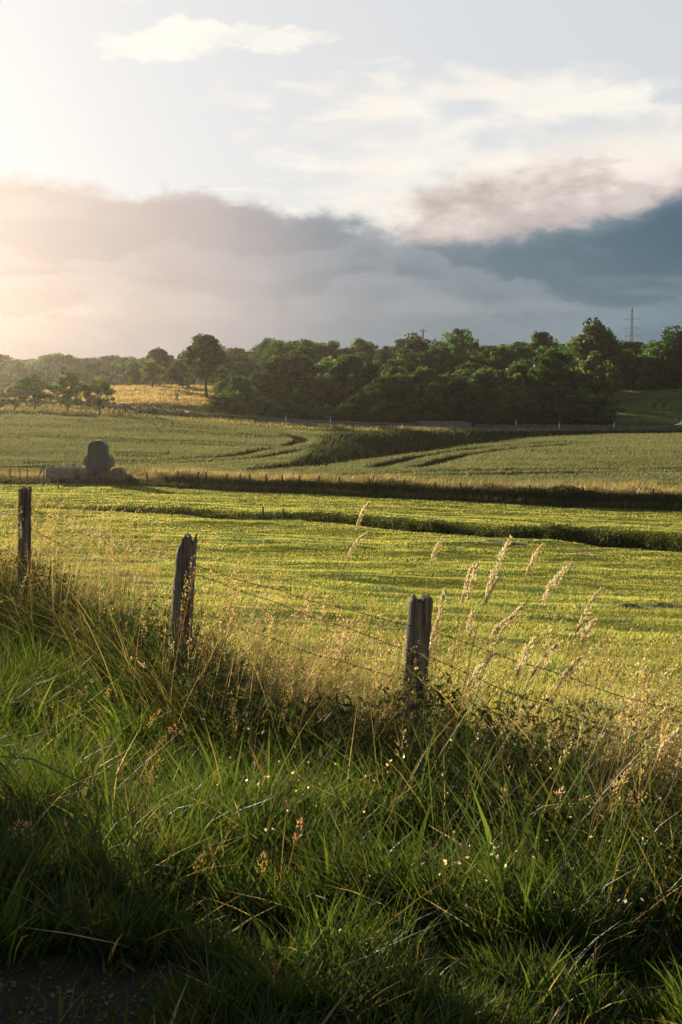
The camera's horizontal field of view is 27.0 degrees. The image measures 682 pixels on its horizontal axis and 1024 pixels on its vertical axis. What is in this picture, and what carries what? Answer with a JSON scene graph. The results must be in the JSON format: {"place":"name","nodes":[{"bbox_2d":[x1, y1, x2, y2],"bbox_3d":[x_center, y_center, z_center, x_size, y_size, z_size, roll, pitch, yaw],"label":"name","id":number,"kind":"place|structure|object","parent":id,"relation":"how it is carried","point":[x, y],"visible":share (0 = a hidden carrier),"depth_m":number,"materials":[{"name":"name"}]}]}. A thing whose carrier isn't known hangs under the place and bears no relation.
{"place":"outdoors","nodes":[
{"label":"outdoors","id":0,"kind":"place"},
{"bbox_2d":[0,541,681,1023],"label":"verge grass","id":1,"kind":"structure","parent":0,"point":[116,877],"depth_m":4.73,"materials":[{"name":"plant"}]},
{"bbox_2d":[207,726,670,906],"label":"pale petals","id":2,"kind":"object","parent":1,"relation":"on","point":[505,865],"visible":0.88,"depth_m":4.79,"materials":[{"name":"plant"}]},
{"bbox_2d":[0,379,681,1023],"bbox_3d":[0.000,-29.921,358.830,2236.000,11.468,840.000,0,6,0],"label":"ground","id":3,"kind":"structure","parent":0,"point":[26,991],"depth_m":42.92,"materials":[{"name":"plant"}]},
{"bbox_2d":[2,364,24,387],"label":"leafy tree","id":4,"kind":"object","parent":3,"relation":"on","point":[13,370],"visible":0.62,"depth_m":463.10,"materials":[{"name":"green plant"}]},
{"bbox_2d":[4,384,24,410],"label":"orchard tree","id":5,"kind":"object","parent":3,"relation":"on","point":[16,402],"visible":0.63,"depth_m":241.94,"materials":[{"name":"green plant"}]},
{"bbox_2d":[17,486,31,613],"bbox_3d":[-2.765,0.454,12.415,0.165,1.375,0.122,0,6,0],"label":"fence post","id":6,"kind":"object","parent":3,"relation":"on","point":[24,503],"visible":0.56,"depth_m":12.34,"materials":[{"name":"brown wood"}]},
{"bbox_2d":[7,373,54,411],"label":"orchard tree","id":7,"kind":"object","parent":3,"relation":"on","point":[33,389],"visible":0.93,"depth_m":239.60,"materials":[{"name":"green plant"}]},
{"bbox_2d":[38,364,57,385],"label":"leafy tree","id":8,"kind":"object","parent":3,"relation":"on","point":[45,371],"visible":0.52,"depth_m":468.18,"materials":[{"name":"green plant"}]},
{"bbox_2d":[34,352,82,374],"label":"broadleaf tree","id":9,"kind":"object","parent":3,"relation":"on","point":[53,361],"visible":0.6,"depth_m":510.17,"materials":[{"name":"green plant"}]},
{"bbox_2d":[48,364,79,386],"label":"leafy tree","id":10,"kind":"object","parent":3,"relation":"on","point":[61,369],"visible":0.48,"depth_m":463.09,"materials":[{"name":"green plant"}]},
{"bbox_2d":[45,371,86,411],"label":"orchard tree","id":11,"kind":"object","parent":3,"relation":"on","point":[75,388],"visible":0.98,"depth_m":238.28,"materials":[{"name":"green plant"}]},
{"bbox_2d":[61,467,78,480],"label":"straw bale","id":12,"kind":"object","parent":3,"relation":"on","point":[70,472],"visible":0.83,"depth_m":122.25},
{"bbox_2d":[76,361,111,385],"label":"leafy tree","id":13,"kind":"object","parent":3,"relation":"on","point":[94,370],"visible":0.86,"depth_m":464.88,"materials":[{"name":"green plant"}]},
{"bbox_2d":[82,375,116,414],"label":"orchard tree","id":14,"kind":"object","parent":3,"relation":"on","point":[103,389],"visible":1,"depth_m":234.69,"materials":[{"name":"green plant"}]},
{"bbox_2d":[76,471,152,483],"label":"rank weeds","id":15,"kind":"object","parent":3,"relation":"on","point":[109,476],"visible":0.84,"depth_m":120.89,"materials":[{"name":"green plant"}]},
{"bbox_2d":[0,383,239,405],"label":"hay meadow","id":16,"kind":"structure","parent":3,"relation":"on","point":[155,392],"depth_m":292.20,"materials":[{"name":"yellow plant"}]},
{"bbox_2d":[108,362,134,385],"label":"leafy tree","id":17,"kind":"object","parent":3,"relation":"on","point":[120,368],"visible":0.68,"depth_m":458.31,"materials":[{"name":"green plant"}]},
{"bbox_2d":[0,943,261,1023],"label":"path litter","id":18,"kind":"object","parent":3,"relation":"on","point":[41,1009],"visible":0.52,"depth_m":3.82,"materials":[{"name":"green plant"}]},
{"bbox_2d":[123,360,144,384],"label":"leafy tree","id":19,"kind":"object","parent":3,"relation":"on","point":[133,370],"visible":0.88,"depth_m":347.41,"materials":[{"name":"green plant"}]},
{"bbox_2d":[26,400,265,421],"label":"roadside scrub","id":20,"kind":"object","parent":3,"relation":"on","point":[162,409],"visible":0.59,"depth_m":249.57,"materials":[{"name":"green plant"}]},
{"bbox_2d":[139,359,164,387],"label":"orchard tree","id":21,"kind":"object","parent":3,"relation":"on","point":[153,369],"visible":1,"depth_m":319.62,"materials":[{"name":"green plant"}]},
{"bbox_2d":[140,347,173,384],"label":"broadleaf tree","id":22,"kind":"object","parent":3,"relation":"on","point":[158,355],"visible":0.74,"depth_m":341.52,"materials":[{"name":"green plant"}]},
{"bbox_2d":[164,360,195,387],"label":"leafy tree","id":23,"kind":"object","parent":3,"relation":"on","point":[178,373],"visible":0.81,"depth_m":326.89,"materials":[{"name":"green plant"}]},
{"bbox_2d":[165,534,196,694],"bbox_3d":[-0.994,0.742,8.724,0.234,1.264,0.156,0,6,0],"label":"fence post","id":24,"kind":"object","parent":3,"relation":"on","point":[186,549],"visible":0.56,"depth_m":8.65,"materials":[{"name":"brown wood"}]},
{"bbox_2d":[177,333,225,398],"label":"broadleaf tree","id":25,"kind":"object","parent":3,"relation":"on","point":[207,351],"visible":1,"depth_m":286.32,"materials":[{"name":"green plant"}]},
{"bbox_2d":[196,393,233,413],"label":"roadside bush","id":26,"kind":"object","parent":3,"relation":"on","point":[218,402],"visible":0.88,"depth_m":249.71,"materials":[{"name":"green plant"}]},
{"bbox_2d":[211,379,236,396],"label":"broadleaf tree","id":27,"kind":"object","parent":3,"relation":"on","point":[218,386],"visible":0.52,"depth_m":266.54,"materials":[{"name":"green plant"}]},
{"bbox_2d":[220,375,256,410],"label":"leafy tree","id":28,"kind":"object","parent":3,"relation":"on","point":[238,383],"visible":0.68,"depth_m":248.82,"materials":[{"name":"green plant"}]},
{"bbox_2d":[224,396,260,415],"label":"roadside bush","id":29,"kind":"object","parent":3,"relation":"on","point":[244,404],"visible":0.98,"depth_m":246.08,"materials":[{"name":"green plant"}]},
{"bbox_2d":[246,337,274,360],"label":"broadleaf tree","id":30,"kind":"object","parent":3,"relation":"on","point":[264,343],"visible":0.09,"depth_m":430.07,"materials":[{"name":"green plant"}]},
{"bbox_2d":[248,355,295,402],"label":"leafy tree","id":31,"kind":"object","parent":3,"relation":"on","point":[273,366],"visible":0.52,"depth_m":283.01,"materials":[{"name":"green plant"}]},
{"bbox_2d":[258,340,295,368],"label":"leafy tree","id":32,"kind":"object","parent":3,"relation":"on","point":[288,348],"visible":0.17,"depth_m":347.83,"materials":[{"name":"green plant"}]},
{"bbox_2d":[279,354,325,404],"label":"broadleaf tree","id":33,"kind":"object","parent":3,"relation":"on","point":[302,367],"visible":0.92,"depth_m":281.12,"materials":[{"name":"green plant"}]},
{"bbox_2d":[289,345,317,393],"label":"leafy tree","id":34,"kind":"object","parent":3,"relation":"on","point":[307,351],"visible":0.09,"depth_m":306.46,"materials":[{"name":"green plant"}]},
{"bbox_2d":[296,339,325,358],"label":"broadleaf tree","id":35,"kind":"object","parent":3,"relation":"on","point":[306,342],"visible":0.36,"depth_m":390.99,"materials":[{"name":"green plant"}]},
{"bbox_2d":[210,413,414,426],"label":"guard rail","id":36,"kind":"object","parent":3,"relation":"on","point":[260,417],"visible":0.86,"depth_m":235.40,"materials":[{"name":"metal"}]},
{"bbox_2d":[305,407,331,419],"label":"roadside bush","id":37,"kind":"object","parent":3,"relation":"on","point":[316,413],"visible":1,"depth_m":246.50,"materials":[{"name":"green plant"}]},
{"bbox_2d":[315,339,349,361],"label":"broadleaf tree","id":38,"kind":"object","parent":3,"relation":"on","point":[330,347],"visible":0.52,"depth_m":388.65,"materials":[{"name":"green plant"}]},
{"bbox_2d":[0,413,681,491],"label":"field crop","id":39,"kind":"object","parent":3,"relation":"on","point":[636,456],"visible":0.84,"depth_m":148.00,"materials":[{"name":"green plant"}]},
{"bbox_2d":[0,544,681,865],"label":"weeds","id":40,"kind":"object","parent":3,"relation":"on","point":[412,711],"visible":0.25,"depth_m":6.95,"materials":[{"name":"green plant"}]},
{"bbox_2d":[0,472,681,510],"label":"bank grass","id":41,"kind":"structure","parent":3,"relation":"on","point":[622,505],"depth_m":107.77,"materials":[{"name":"green plant"}]},
{"bbox_2d":[0,465,681,496],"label":"field margin grass","id":42,"kind":"structure","parent":3,"relation":"on","point":[410,481],"depth_m":109.54,"materials":[{"name":"plant"}]},
{"bbox_2d":[0,402,681,431],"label":"roadside grass","id":43,"kind":"structure","parent":3,"relation":"on","point":[299,425],"depth_m":228.52,"materials":[{"name":"plant"}]},
{"bbox_2d":[313,501,369,700],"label":"grass stalk","id":44,"kind":"object","parent":3,"relation":"on","point":[363,513],"depth_m":8.06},
{"bbox_2d":[2,505,681,552],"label":"ditch undergrowth","id":45,"kind":"object","parent":3,"relation":"on","point":[557,533],"visible":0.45,"depth_m":67.42,"materials":[{"name":"green plant"}]},
{"bbox_2d":[2,607,681,944],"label":"verge seed heads","id":46,"kind":"object","parent":3,"relation":"on","point":[200,855],"visible":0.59,"depth_m":4.76,"materials":[{"name":"plant"}]},
{"bbox_2d":[315,353,370,410],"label":"leafy tree","id":47,"kind":"object","parent":3,"relation":"on","point":[341,369],"visible":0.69,"depth_m":267.17,"materials":[{"name":"green plant"}]},
{"bbox_2d":[332,404,361,423],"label":"roadside bush","id":48,"kind":"object","parent":3,"relation":"on","point":[345,414],"visible":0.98,"depth_m":246.39,"materials":[{"name":"green plant"}]},
{"bbox_2d":[333,393,376,421],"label":"roadside bush","id":49,"kind":"object","parent":3,"relation":"on","point":[359,400],"visible":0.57,"depth_m":249.12,"materials":[{"name":"green plant"}]},
{"bbox_2d":[339,359,387,402],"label":"leafy tree","id":50,"kind":"object","parent":3,"relation":"on","point":[373,368],"visible":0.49,"depth_m":265.03,"materials":[{"name":"green plant"}]},
{"bbox_2d":[372,349,396,369],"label":"broadleaf tree","id":51,"kind":"object","parent":3,"relation":"on","point":[383,356],"visible":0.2,"depth_m":348.65,"materials":[{"name":"green plant"}]},
{"bbox_2d":[361,375,411,403],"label":"broadleaf tree","id":52,"kind":"object","parent":3,"relation":"on","point":[381,385],"visible":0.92,"depth_m":248.47,"materials":[{"name":"green plant"}]},
{"bbox_2d":[387,374,421,422],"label":"leafy tree","id":53,"kind":"object","parent":3,"relation":"on","point":[413,396],"visible":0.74,"depth_m":249.71,"materials":[{"name":"green plant"}]},
{"bbox_2d":[398,351,425,373],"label":"leafy tree","id":54,"kind":"object","parent":3,"relation":"on","point":[406,358],"visible":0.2,"depth_m":313.70,"materials":[{"name":"green plant"}]},
{"bbox_2d":[398,594,432,765],"bbox_3d":[0.362,0.934,7.138,0.191,1.061,0.137,0,6,0],"label":"fence post","id":55,"kind":"object","parent":3,"relation":"on","point":[419,617],"visible":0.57,"depth_m":7.06,"materials":[{"name":"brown wood"}]},
{"bbox_2d":[192,573,408,650],"bbox_3d":[-0.282,0.527,7.805,0.026,0.182,1.991,-5,8,-39],"label":"barbed wire","id":56,"kind":"object","parent":55,"relation":"attached to","point":[303,613],"visible":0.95,"depth_m":7.69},
{"bbox_2d":[194,564,410,625],"bbox_3d":[-0.277,0.442,7.822,0.026,0.099,2.029,-5,8,-38],"label":"barbed wire","id":57,"kind":"object","parent":55,"relation":"attached to","point":[305,599],"visible":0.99,"depth_m":7.72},
{"bbox_2d":[391,332,441,365],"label":"broadleaf tree","id":58,"kind":"object","parent":3,"relation":"on","point":[414,344],"visible":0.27,"depth_m":325.92,"materials":[{"name":"green plant"}]},
{"bbox_2d":[402,403,434,424],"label":"roadside bush","id":59,"kind":"object","parent":3,"relation":"on","point":[414,418],"visible":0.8,"depth_m":249.70,"materials":[{"name":"green plant"}]},
{"bbox_2d":[388,615,457,752],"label":"grass stalk","id":60,"kind":"object","parent":3,"relation":"on","point":[433,633],"depth_m":6.70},
{"bbox_2d":[408,365,444,395],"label":"broadleaf tree","id":61,"kind":"object","parent":3,"relation":"on","point":[423,376],"visible":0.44,"depth_m":263.87,"materials":[{"name":"green plant"}]},
{"bbox_2d":[400,586,454,750],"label":"grass stalk","id":62,"kind":"object","parent":3,"relation":"on","point":[440,608],"depth_m":6.79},
{"bbox_2d":[411,343,456,375],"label":"broadleaf tree","id":63,"kind":"object","parent":3,"relation":"on","point":[433,357],"visible":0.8,"depth_m":310.40,"materials":[{"name":"green plant"}]},
{"bbox_2d":[416,421,471,428],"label":"road bridge","id":64,"kind":"structure","parent":3,"relation":"on","point":[455,424],"depth_m":232.26,"materials":[{"name":"concrete"}]},
{"bbox_2d":[421,562,475,755],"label":"grass stalk","id":65,"kind":"object","parent":3,"relation":"on","point":[468,580],"depth_m":6.78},
{"bbox_2d":[413,653,493,776],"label":"grass stalk","id":66,"kind":"object","parent":3,"relation":"on","point":[486,661],"depth_m":6.31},
{"bbox_2d":[435,328,478,360],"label":"sparse tree","id":67,"kind":"object","parent":3,"relation":"on","point":[463,347],"visible":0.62,"depth_m":345.44,"materials":[{"name":"green plant"}]},
{"bbox_2d":[437,561,483,753],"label":"grass stalk","id":68,"kind":"object","parent":3,"relation":"on","point":[471,581],"depth_m":6.98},
{"bbox_2d":[429,611,492,765],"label":"grass stalk","id":69,"kind":"object","parent":3,"relation":"on","point":[470,621],"depth_m":6.39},
{"bbox_2d":[446,375,478,419],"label":"leafy tree","id":70,"kind":"object","parent":3,"relation":"on","point":[459,384],"visible":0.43,"depth_m":259.08,"materials":[{"name":"green plant"}]},
{"bbox_2d":[246,428,681,470],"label":"hollow grass","id":71,"kind":"structure","parent":3,"relation":"on","point":[332,446],"depth_m":192.25,"materials":[{"name":"green plant"}]},
{"bbox_2d":[419,613,515,773],"bbox_3d":[0.540,0.914,6.280,0.442,0.974,0.146,0,6,0],"label":"grass stalk","id":72,"kind":"object","parent":3,"relation":"on","point":[498,627],"depth_m":6.19,"materials":[{"name":"plant"}]},
{"bbox_2d":[432,535,511,752],"bbox_3d":[0.595,0.754,6.766,0.413,1.320,0.146,0,6,0],"label":"grass stalk","id":73,"kind":"object","parent":3,"relation":"on","point":[497,564],"depth_m":6.67,"materials":[{"name":"plant"}]},
{"bbox_2d":[458,368,506,419],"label":"leafy tree","id":74,"kind":"object","parent":3,"relation":"on","point":[483,380],"visible":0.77,"depth_m":257.82,"materials":[{"name":"green plant"}]},
{"bbox_2d":[439,602,525,743],"bbox_3d":[0.641,0.907,6.684,0.439,1.008,0.142,0,6,0],"label":"grass stalk","id":75,"kind":"object","parent":3,"relation":"on","point":[521,607],"depth_m":6.59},
{"bbox_2d":[456,637,536,778],"bbox_3d":[0.665,0.962,6.182,0.363,0.886,0.152,0,6,0],"label":"grass stalk","id":76,"kind":"object","parent":3,"relation":"on","point":[526,650],"depth_m":6.10,"materials":[{"name":"plant"}]},
{"bbox_2d":[486,344,523,369],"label":"leafy tree","id":77,"kind":"object","parent":3,"relation":"on","point":[503,357],"visible":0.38,"depth_m":303.21,"materials":[{"name":"green plant"}]},
{"bbox_2d":[473,543,543,738],"bbox_3d":[0.822,0.786,7.173,0.379,1.289,0.145,0,6,0],"label":"grass stalk","id":78,"kind":"object","parent":3,"relation":"on","point":[539,549],"depth_m":7.07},
{"bbox_2d":[493,362,534,404],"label":"leafy tree","id":79,"kind":"object","parent":3,"relation":"on","point":[511,370],"visible":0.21,"depth_m":256.48,"materials":[{"name":"green plant"}]},
{"bbox_2d":[488,373,540,420],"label":"leafy tree","id":80,"kind":"object","parent":3,"relation":"on","point":[518,388],"visible":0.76,"depth_m":249.79,"materials":[{"name":"green plant"}]},
{"bbox_2d":[473,643,558,763],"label":"grass stalk","id":81,"kind":"object","parent":3,"relation":"on","point":[550,649],"depth_m":6.20,"materials":[{"name":"plant"}]},
{"bbox_2d":[513,346,536,364],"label":"broadleaf tree","id":82,"kind":"object","parent":3,"relation":"on","point":[526,353],"visible":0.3,"depth_m":349.46,"materials":[{"name":"green plant"}]},
{"bbox_2d":[485,561,573,748],"bbox_3d":[0.877,0.820,6.872,0.466,1.198,0.151,0,6,0],"label":"grass stalk","id":83,"kind":"object","parent":3,"relation":"on","point":[556,578],"depth_m":6.77,"materials":[{"name":"plant"}]},
{"bbox_2d":[497,656,583,791],"bbox_3d":[0.807,0.990,5.989,0.402,0.817,0.142,0,6,0],"label":"grass stalk","id":84,"kind":"object","parent":3,"relation":"on","point":[570,667],"depth_m":5.91,"materials":[{"name":"plant"}]},
{"bbox_2d":[527,330,563,351],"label":"broadleaf tree","id":85,"kind":"object","parent":3,"relation":"on","point":[540,338],"visible":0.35,"depth_m":355.85,"materials":[{"name":"green plant"}]},
{"bbox_2d":[515,586,603,770],"bbox_3d":[0.951,0.865,6.378,0.418,1.096,0.143,0,6,0],"label":"grass stalk","id":86,"kind":"object","parent":3,"relation":"on","point":[584,613],"depth_m":6.28,"materials":[{"name":"plant"}]},
{"bbox_2d":[522,618,596,760],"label":"grass stalk","id":87,"kind":"object","parent":3,"relation":"on","point":[585,633],"depth_m":6.09,"materials":[{"name":"plant"}]},
{"bbox_2d":[527,343,592,404],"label":"leafy tree","id":88,"kind":"object","parent":3,"relation":"on","point":[543,367],"visible":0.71,"depth_m":258.66,"materials":[{"name":"green plant"}]},
{"bbox_2d":[475,424,681,427],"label":"guard rail","id":89,"kind":"object","parent":3,"relation":"on","point":[590,426],"visible":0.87,"depth_m":235.46,"materials":[{"name":"metal"}]},
{"bbox_2d":[565,317,624,373],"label":"broadleaf tree","id":90,"kind":"object","parent":3,"relation":"on","point":[585,344],"visible":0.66,"depth_m":325.03,"materials":[{"name":"green plant"}]},
{"bbox_2d":[580,370,609,393],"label":"broadleaf tree","id":91,"kind":"object","parent":3,"relation":"on","point":[595,384],"visible":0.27,"depth_m":267.52,"materials":[{"name":"green plant"}]},
{"bbox_2d":[578,350,619,391],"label":"sparse tree","id":92,"kind":"object","parent":3,"relation":"on","point":[591,362],"visible":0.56,"depth_m":288.71,"materials":[{"name":"green plant"}]},
{"bbox_2d":[586,393,630,424],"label":"roadside bush","id":93,"kind":"object","parent":3,"relation":"on","point":[607,401],"visible":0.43,"depth_m":248.89,"materials":[{"name":"green plant"}]},
{"bbox_2d":[600,365,625,399],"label":"leafy tree","id":94,"kind":"object","parent":3,"relation":"on","point":[617,384],"visible":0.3,"depth_m":303.17,"materials":[{"name":"green plant"}]},
{"bbox_2d":[615,348,642,389],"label":"leafy tree","id":95,"kind":"object","parent":3,"relation":"on","point":[626,356],"visible":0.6,"depth_m":345.00,"materials":[{"name":"green plant"}]},
{"bbox_2d":[590,726,681,850],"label":"grass stalk","id":96,"kind":"object","parent":3,"relation":"on","point":[669,740],"depth_m":5.11,"materials":[{"name":"plant"}]},
{"bbox_2d":[596,388,681,424],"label":"hillside crop","id":97,"kind":"object","parent":3,"relation":"on","point":[665,416],"visible":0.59,"depth_m":292.89,"materials":[{"name":"green plant"}]},
{"bbox_2d":[619,353,665,389],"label":"broadleaf tree","id":98,"kind":"object","parent":3,"relation":"on","point":[640,356],"visible":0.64,"depth_m":344.13,"materials":[{"name":"green plant"}]},
{"bbox_2d":[634,355,669,389],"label":"leafy tree","id":99,"kind":"object","parent":3,"relation":"on","point":[653,361],"visible":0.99,"depth_m":342.41,"materials":[{"name":"green plant"}]},
{"bbox_2d":[644,325,681,388],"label":"broadleaf tree","id":100,"kind":"object","parent":3,"relation":"on","point":[669,346],"visible":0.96,"depth_m":344.50,"materials":[{"name":"green plant"}]},
{"bbox_2d":[644,347,681,388],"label":"leafy tree","id":101,"kind":"object","parent":3,"relation":"on","point":[656,354],"visible":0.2,"depth_m":348.56,"materials":[{"name":"green plant"}]},
{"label":"straw bale","id":102,"kind":"object","parent":3,"relation":"on","visible":0},
{"bbox_2d":[87,440,110,475],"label":"bale cover","id":103,"kind":"object","parent":102,"relation":"on","point":[98,453],"visible":0.98,"depth_m":121.80,"materials":[{"name":"plastic"}]},
{"bbox_3d":[1.865,1.021,5.129,0.144,0.868,0.134,0,6,0],"label":"fence post","id":104,"kind":"object","parent":3,"relation":"on","visible":0},
{"bbox_2d":[431,630,681,712],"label":"barbed wire","id":105,"kind":"object","parent":104,"relation":"attached to","point":[579,681],"visible":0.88,"depth_m":6.34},
{"bbox_2d":[431,657,681,757],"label":"barbed wire","id":106,"kind":"object","parent":104,"relation":"attached to","point":[596,728],"visible":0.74,"depth_m":6.43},
{"bbox_2d":[0,484,681,895],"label":"tall dry grass","id":107,"kind":"structure","parent":0,"point":[326,664],"depth_m":7.69,"materials":[{"name":"plant"}]},
{"bbox_2d":[0,0,681,377],"label":"sky","id":108,"kind":"structure","parent":0,"point":[240,173],"materials":[{"name":"white"}]},
{"bbox_2d":[107,403,661,428],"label":"road","id":109,"kind":"structure","parent":0,"point":[273,420],"depth_m":240.95,"materials":[{"name":"asphalt"}]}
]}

